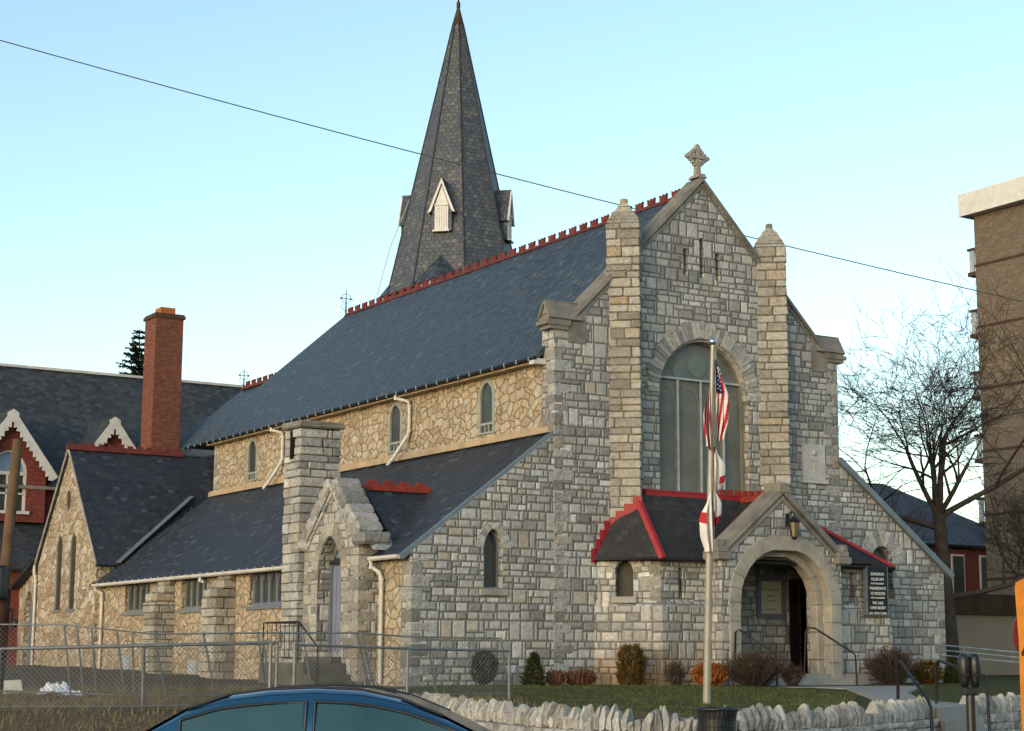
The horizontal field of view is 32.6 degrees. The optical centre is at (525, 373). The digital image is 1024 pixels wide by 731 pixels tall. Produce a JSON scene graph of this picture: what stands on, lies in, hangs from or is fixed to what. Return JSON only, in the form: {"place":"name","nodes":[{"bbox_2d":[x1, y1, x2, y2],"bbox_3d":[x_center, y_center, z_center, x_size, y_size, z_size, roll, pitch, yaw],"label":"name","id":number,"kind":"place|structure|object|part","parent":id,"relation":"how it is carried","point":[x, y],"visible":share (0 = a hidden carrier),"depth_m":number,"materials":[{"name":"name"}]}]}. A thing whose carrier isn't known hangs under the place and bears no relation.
{"place":"outdoors","nodes":[
{"label":"outdoors","id":0,"kind":"place"},
{"bbox_2d":[0,665,1019,730],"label":"ground","id":1,"kind":"structure","parent":0,"point":[1004,685],"depth_m":36.57,"materials":[{"name":"green plant"}]},
{"bbox_2d":[0,439,22,694],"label":"utility pole","id":2,"kind":"object","parent":1,"relation":"on","point":[9,530],"visible":0.99,"depth_m":31.76,"materials":[{"name":"brown wood"}]},
{"bbox_2d":[3,680,22,693],"bbox_3d":[-9.655,5.825,32.523,0.642,0.269,0.151,0,-9,0],"label":"white board","id":3,"kind":"object","parent":1,"relation":"on","point":[7,686],"visible":0.56,"depth_m":32.49,"materials":[{"name":"plastic"}]},
{"bbox_2d":[37,681,71,694],"bbox_3d":[-8.619,5.784,32.220,0.645,0.248,0.592,0,-9,0],"label":"plastic sheet","id":4,"kind":"object","parent":1,"relation":"on","point":[58,687],"visible":0.56,"depth_m":32.09,"materials":[{"name":"white plastic"}]},
{"bbox_2d":[22,692,89,699],"bbox_3d":[-8.067,5.874,31.397,3.226,0.273,0.312,-8,-12,42],"label":"fallen rail","id":5,"kind":"object","parent":1,"relation":"on","point":[61,695],"visible":0.14,"depth_m":31.84,"materials":[{"name":"metal"}]},
{"bbox_2d":[0,363,245,664],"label":"brick house","id":6,"kind":"structure","parent":1,"relation":"on","point":[47,414],"depth_m":78.60,"materials":[{"name":"tile"}]},
{"bbox_2d":[116,330,144,375],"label":"spruce tree","id":7,"kind":"object","parent":1,"relation":"on","point":[136,356],"visible":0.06,"depth_m":95.66,"materials":[{"name":"green plant"}]},
{"bbox_2d":[0,624,265,699],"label":"chain link fence","id":8,"kind":"object","parent":1,"relation":"on","point":[154,634],"visible":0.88,"depth_m":30.99,"materials":[{"name":"metal"}]},
{"bbox_2d":[0,641,278,710],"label":"chain link fence","id":9,"kind":"object","parent":1,"relation":"on","point":[167,645],"visible":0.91,"depth_m":26.98,"materials":[{"name":"metal"}]},
{"bbox_2d":[0,679,534,730],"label":"dry grass","id":10,"kind":"structure","parent":1,"relation":"on","point":[111,699],"depth_m":28.98,"materials":[{"name":"brown plant"}]},
{"bbox_2d":[257,632,512,695],"bbox_3d":[-2.621,5.503,33.040,5.124,1.217,0.340,4,-10,-24],"label":"chain link fence","id":11,"kind":"object","parent":1,"relation":"on","point":[363,643],"visible":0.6,"depth_m":33.03,"materials":[{"name":"metal"}]},
{"bbox_2d":[292,643,510,699],"bbox_3d":[-1.977,5.250,29.459,4.541,1.380,0.111,8,-12,-40],"label":"chain link fence","id":12,"kind":"object","parent":1,"relation":"on","point":[407,672],"visible":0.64,"depth_m":29.46,"materials":[{"name":"metal"}]},
{"bbox_2d":[1,681,865,730],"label":"grass","id":13,"kind":"structure","parent":1,"relation":"on","point":[685,693],"depth_m":34.77,"materials":[{"name":"green plant"}]},
{"bbox_2d":[10,144,954,687],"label":"church","id":14,"kind":"structure","parent":1,"relation":"on","point":[510,450],"depth_m":49.34,"materials":[{"name":"grey stone"}]},
{"bbox_2d":[27,599,32,664],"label":"downspout","id":15,"kind":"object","parent":14,"relation":"in","point":[31,604],"depth_m":70.19,"materials":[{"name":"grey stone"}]},
{"bbox_2d":[52,536,62,612],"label":"lancet window","id":16,"kind":"structure","parent":14,"relation":"in","point":[59,552],"depth_m":66.47,"materials":[{"name":"grey glass"}]},
{"bbox_2d":[68,491,70,509],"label":"slit window","id":17,"kind":"structure","parent":14,"relation":"in","point":[69,496],"depth_m":66.19,"materials":[{"name":"grey glass"}]},
{"bbox_2d":[66,533,75,611],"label":"lancet window","id":18,"kind":"structure","parent":14,"relation":"in","point":[73,544],"depth_m":65.10,"materials":[{"name":"grey glass"}]},
{"bbox_2d":[121,582,149,615],"bbox_3d":[-13.092,7.616,59.378,0.300,1.180,2.600,6,-11,-32],"label":"aisle window","id":19,"kind":"structure","parent":14,"relation":"in","point":[137,592],"depth_m":59.74,"materials":[{"name":"grey glass"}]},
{"bbox_2d":[140,307,185,450],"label":"brick chimney","id":20,"kind":"object","parent":14,"relation":"on","point":[161,394],"visible":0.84,"depth_m":74.68,"materials":[{"name":"brick"}]},
{"bbox_2d":[177,577,206,612],"bbox_3d":[-10.360,6.942,55.124,0.300,1.180,2.300,6,-11,-32],"label":"aisle window","id":21,"kind":"structure","parent":14,"relation":"in","point":[194,590],"depth_m":55.43,"materials":[{"name":"grey glass"}]},
{"bbox_2d":[245,437,256,481],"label":"clerestory window","id":22,"kind":"structure","parent":14,"relation":"in","point":[252,446],"depth_m":62.78,"materials":[{"name":"grey glass"}]},
{"bbox_2d":[245,570,281,609],"bbox_3d":[-7.428,6.217,50.557,0.300,1.180,2.450,6,-11,-32],"label":"aisle window","id":23,"kind":"structure","parent":14,"relation":"in","point":[267,591],"depth_m":50.72,"materials":[{"name":"grey glass"}]},
{"bbox_2d":[262,621,318,682],"bbox_3d":[-5.632,7.152,44.999,0.972,1.541,3.343,6,-11,-32],"label":"iron railing","id":24,"kind":"object","parent":14,"relation":"on","point":[284,622],"visible":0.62,"depth_m":45.00,"materials":[{"name":"grey metal"}]},
{"bbox_2d":[328,547,341,651],"bbox_3d":[-4.771,5.790,45.983,0.120,3.050,1.440,6,-11,-32],"label":"side door","id":25,"kind":"structure","parent":14,"relation":"in","point":[335,583],"depth_m":46.33,"materials":[{"name":"grey paint"}]},
{"bbox_2d":[386,402,401,453],"bbox_3d":[-3.946,1.652,53.679,0.170,1.575,0.920,6,-11,-32],"label":"clerestory window","id":26,"kind":"structure","parent":14,"relation":"in","point":[395,413],"depth_m":53.76,"materials":[{"name":"grey glass"}]},
{"bbox_2d":[377,0,514,300],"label":"bell tower","id":27,"kind":"structure","parent":14,"relation":"on","point":[452,216],"depth_m":73.97,"materials":[{"name":"grey stone"}]},
{"bbox_2d":[476,379,494,435],"bbox_3d":[-1.054,0.938,49.175,0.170,1.575,0.920,6,-11,-32],"label":"clerestory window","id":28,"kind":"structure","parent":14,"relation":"in","point":[486,396],"depth_m":49.23,"materials":[{"name":"grey glass"}]},
{"bbox_2d":[479,530,507,595],"bbox_3d":[-0.873,4.816,44.666,0.830,1.715,0.370,6,-11,-32],"label":"lancet window","id":29,"kind":"structure","parent":14,"relation":"in","point":[491,543],"depth_m":44.79,"materials":[{"name":"grey glass"}]},
{"bbox_2d":[617,561,632,596],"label":"lancet window","id":30,"kind":"structure","parent":14,"relation":"in","point":[625,570],"depth_m":46.30,"materials":[{"name":"grey glass"}]},
{"bbox_2d":[659,343,744,494],"bbox_3d":[4.879,1.242,49.076,3.140,4.350,0.160,6,-11,-32],"label":"great window","id":31,"kind":"structure","parent":14,"relation":"in","point":[685,378],"depth_m":49.00,"materials":[{"name":"grey glass"}]},
{"bbox_2d":[734,629,777,685],"bbox_3d":[5.991,7.449,45.644,1.181,1.552,0.093,-3,-10,18],"label":"handrail","id":32,"kind":"object","parent":14,"relation":"attached to","point":[758,642],"visible":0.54,"depth_m":45.75,"materials":[{"name":"black metal"}]},
{"bbox_2d":[756,576,785,618],"bbox_3d":[7.041,6.431,50.202,1.040,1.200,0.075,6,-11,-32],"label":"notice board","id":33,"kind":"object","parent":14,"relation":"attached to","point":[770,598],"visible":1,"depth_m":50.19,"materials":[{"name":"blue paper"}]},
{"bbox_2d":[785,511,799,539],"bbox_3d":[7.238,4.116,47.298,0.318,0.788,0.476,2,-9,-12],"label":"wall lantern","id":34,"kind":"object","parent":14,"relation":"attached to","point":[793,522],"depth_m":47.15,"materials":[{"name":"black metal"}]},
{"bbox_2d":[789,579,800,671],"bbox_3d":[7.775,7.278,50.505,0.270,2.650,0.160,6,-11,-32],"label":"inner door","id":35,"kind":"structure","parent":14,"relation":"in","point":[794,593],"depth_m":50.44,"materials":[{"name":"black wood"}]},
{"bbox_2d":[803,627,857,684],"bbox_3d":[8.188,7.634,46.993,1.455,1.634,0.085,0,-9,3],"label":"handrail","id":36,"kind":"object","parent":14,"relation":"on","point":[821,632],"visible":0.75,"depth_m":47.02,"materials":[{"name":"black metal"}]},
{"bbox_2d":[861,566,888,615],"bbox_3d":[9.864,6.171,49.589,0.815,1.360,0.320,6,-11,-32],"label":"service sign","id":37,"kind":"object","parent":14,"relation":"attached to","point":[875,592],"visible":1,"depth_m":49.43,"materials":[{"name":"black metal"}]},
{"bbox_2d":[873,547,898,604],"bbox_3d":[10.486,5.981,51.774,1.120,1.705,0.370,6,-11,-32],"label":"lancet window","id":38,"kind":"structure","parent":14,"relation":"in","point":[879,552],"depth_m":52.01,"materials":[{"name":"grey glass"}]},
{"bbox_2d":[468,648,499,684],"bbox_3d":[-1.001,7.191,42.789,0.777,0.936,0.798,6,-11,-32],"label":"shrub","id":39,"kind":"object","parent":1,"relation":"on","point":[484,664],"visible":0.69,"depth_m":42.68,"materials":[{"name":"green plant"}]},
{"bbox_2d":[519,650,545,685],"bbox_3d":[0.176,7.376,43.639,0.687,0.951,0.629,-1,-9,5],"label":"shrub","id":40,"kind":"object","parent":1,"relation":"on","point":[531,669],"visible":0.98,"depth_m":43.53,"materials":[{"name":"green plant"}]},
{"bbox_2d":[544,668,567,685],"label":"shrub","id":41,"kind":"object","parent":1,"relation":"on","point":[559,677],"visible":0.98,"depth_m":43.93,"materials":[{"name":"brown plant"}]},
{"bbox_2d":[563,667,596,685],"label":"shrub","id":42,"kind":"object","parent":1,"relation":"on","point":[586,676],"visible":0.97,"depth_m":44.13,"materials":[{"name":"brown plant"}]},
{"bbox_2d":[613,642,647,684],"bbox_3d":[2.749,7.484,44.925,0.872,1.167,0.875,6,-11,-32],"label":"shrub","id":43,"kind":"object","parent":1,"relation":"on","point":[624,665],"visible":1,"depth_m":44.78,"materials":[{"name":"green plant"}]},
{"bbox_2d":[397,689,939,730],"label":"stone wall","id":44,"kind":"structure","parent":1,"relation":"on","point":[876,715],"depth_m":23.55,"materials":[{"name":"stone"}]},
{"bbox_2d":[663,658,690,684],"bbox_3d":[3.861,7.668,44.956,0.711,0.734,0.715,6,-11,-32],"label":"russet bush","id":45,"kind":"object","parent":1,"relation":"on","point":[681,675],"visible":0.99,"depth_m":44.88,"materials":[{"name":"brown plant"}]},
{"bbox_2d":[703,337,715,703],"bbox_3d":[3.309,2.630,31.236,0.176,6.480,1.052,1,-9,-6],"label":"flagpole","id":46,"kind":"object","parent":1,"relation":"on","point":[709,567],"visible":0.93,"depth_m":31.17,"materials":[{"name":"brushed metal"},{"name":"bright metal"}]},
{"bbox_2d":[699,446,725,551],"bbox_3d":[3.330,2.229,31.129,0.398,1.881,0.317,6,-11,-32],"label":"flag","id":47,"kind":"object","parent":46,"relation":"hanging from","point":[705,523],"visible":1,"depth_m":31.09,"materials":[{"name":"white fabric"}]},
{"bbox_2d":[703,360,728,449],"bbox_3d":[3.393,0.562,31.162,0.462,1.620,0.209,-3,-10,17],"label":"flag","id":48,"kind":"object","parent":46,"relation":"attached to","point":[722,405],"visible":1,"depth_m":31.11,"materials":[{"name":"multicoloured fabric"}]},
{"bbox_2d":[690,661,732,685],"bbox_3d":[4.713,7.689,44.696,1.092,0.707,1.004,6,-11,-32],"label":"shrub","id":49,"kind":"object","parent":1,"relation":"on","point":[719,675],"visible":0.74,"depth_m":44.45,"materials":[{"name":"orange plant"}]},
{"bbox_2d":[715,647,791,685],"bbox_3d":[5.879,7.529,44.858,1.932,1.002,1.910,-8,-12,41],"label":"russet bush","id":50,"kind":"object","parent":1,"relation":"on","point":[753,669],"visible":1,"depth_m":44.52,"materials":[{"name":"brown plant"}]},
{"bbox_2d":[779,662,808,685],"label":"russet bush","id":51,"kind":"object","parent":1,"relation":"on","point":[796,675],"visible":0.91,"depth_m":44.71,"materials":[{"name":"brown plant"}]},
{"bbox_2d":[861,643,924,683],"bbox_3d":[10.059,8.011,48.270,1.724,1.161,1.873,6,-11,-32],"label":"russet bush","id":52,"kind":"object","parent":1,"relation":"on","point":[884,666],"visible":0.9,"depth_m":48.04,"materials":[{"name":"brown plant"}]},
{"bbox_2d":[839,439,967,540],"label":"bare tree","id":53,"kind":"object","parent":1,"relation":"on","point":[921,497],"visible":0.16,"depth_m":82.67,"materials":[{"name":"brown plant"}]},
{"bbox_2d":[868,483,987,593],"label":"gabled house","id":54,"kind":"structure","parent":1,"relation":"on","point":[966,570],"depth_m":97.45,"materials":[{"name":"red brick"}]},
{"bbox_2d":[951,554,965,592],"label":"window","id":55,"kind":"structure","parent":54,"relation":"in","point":[957,560],"depth_m":96.48,"materials":[{"name":"grey glass"}]},
{"bbox_2d":[979,555,987,593],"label":"window","id":56,"kind":"structure","parent":54,"relation":"in","point":[982,559],"depth_m":97.54,"materials":[{"name":"glass"}]},
{"bbox_2d":[912,660,944,683],"bbox_3d":[11.307,8.461,49.455,1.045,0.746,1.006,-2,-9,12],"label":"shrub","id":57,"kind":"object","parent":1,"relation":"on","point":[922,673],"visible":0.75,"depth_m":49.20,"materials":[{"name":"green plant"}]},
{"bbox_2d":[837,253,1023,678],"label":"bare tree","id":58,"kind":"object","parent":1,"relation":"on","point":[938,507],"visible":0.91,"depth_m":60.41,"materials":[{"name":"brown plant"}]},
{"bbox_2d":[942,656,959,682],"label":"shrub","id":59,"kind":"object","parent":1,"relation":"on","point":[953,673],"visible":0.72,"depth_m":51.02,"materials":[{"name":"green plant"}]},
{"bbox_2d":[946,645,1018,662],"bbox_3d":[16.064,9.935,59.611,7.871,1.666,0.060,3,-10,-17],"label":"ramp railing","id":60,"kind":"object","parent":1,"relation":"on","point":[963,647],"visible":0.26,"depth_m":59.51,"materials":[{"name":"grey metal"}]},
{"bbox_2d":[954,593,1019,674],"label":"building","id":61,"kind":"structure","parent":1,"relation":"on","point":[985,621],"depth_m":74.74,"materials":[{"name":"beige paint"}]},
{"bbox_2d":[952,438,1023,577],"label":"bare tree","id":62,"kind":"object","parent":1,"relation":"on","point":[1020,542],"visible":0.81,"depth_m":71.51,"materials":[{"name":"brown plant"}]},
{"bbox_2d":[959,692,1021,730],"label":"stone wall","id":63,"kind":"structure","parent":1,"relation":"on","point":[1005,713],"depth_m":30.05,"materials":[{"name":"stone"}]},
{"bbox_2d":[958,176,1023,594],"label":"apartment block","id":64,"kind":"structure","parent":1,"relation":"on","point":[995,212],"depth_m":84.73,"materials":[{"name":"brown brick"}]},
{"bbox_2d":[0,40,1023,301],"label":"power cable","id":65,"kind":"object","parent":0,"point":[470,166],"visible":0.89,"depth_m":50.80,"materials":[{"name":"black rubber"}]},
{"bbox_2d":[0,0,1023,522],"label":"sky","id":66,"kind":"structure","parent":0,"point":[856,130],"materials":[{"name":"blue"}]},
{"bbox_2d":[810,687,987,730],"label":"path","id":67,"kind":"structure","parent":0,"point":[950,716],"depth_m":28.65,"materials":[{"name":"concrete"}]},
{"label":"pavement","id":68,"kind":"structure","parent":0,"visible":0},
{"bbox_2d":[694,707,739,730],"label":"litter bin","id":69,"kind":"object","parent":68,"relation":"on","point":[716,718],"visible":1,"depth_m":20.78,"materials":[{"name":"black metal"}]},
{"bbox_2d":[896,660,933,730],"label":"handrail","id":70,"kind":"object","parent":68,"relation":"on","point":[917,686],"visible":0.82,"depth_m":26.70,"materials":[{"name":"black metal"}]},
{"bbox_2d":[935,659,990,730],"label":"handrail","id":71,"kind":"object","parent":68,"relation":"on","point":[984,676],"visible":0.76,"depth_m":27.31,"materials":[{"name":"black metal"}]},
{"bbox_2d":[957,653,980,730],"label":"parking meter","id":72,"kind":"object","parent":68,"relation":"on","point":[968,667],"visible":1,"depth_m":12.95,"materials":[{"name":"grey metal"}]},
{"label":"road","id":73,"kind":"structure","parent":0,"visible":0},
{"bbox_2d":[146,683,490,730],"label":"parked car","id":74,"kind":"object","parent":73,"relation":"on","point":[329,707],"visible":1,"depth_m":12.34,"materials":[{"name":"blue paint"}]},
{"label":"rear window","id":75,"kind":"part","parent":74,"relation":"part of","materials":[{"name":"black glass"}]},
{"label":"side window","id":76,"kind":"part","parent":74,"relation":"part of","materials":[{"name":"teal glass"}]},
{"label":"side window","id":77,"kind":"part","parent":74,"relation":"part of","materials":[{"name":"teal glass"}]},
{"bbox_2d":[1012,617,1018,650],"bbox_3d":[3.560,2.733,12.483,0.124,1.991,0.044,3,-10,-17],"label":"red disc sign","id":78,"kind":"object","parent":73,"relation":"on","point":[1015,635],"visible":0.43,"depth_m":12.59,"materials":[{"name":"metal"}]},
{"bbox_2d":[1015,579,1023,730],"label":"orange barricade","id":79,"kind":"object","parent":73,"relation":"on","point":[1019,591],"visible":1,"depth_m":11.94,"materials":[{"name":"paint"}]}
]}

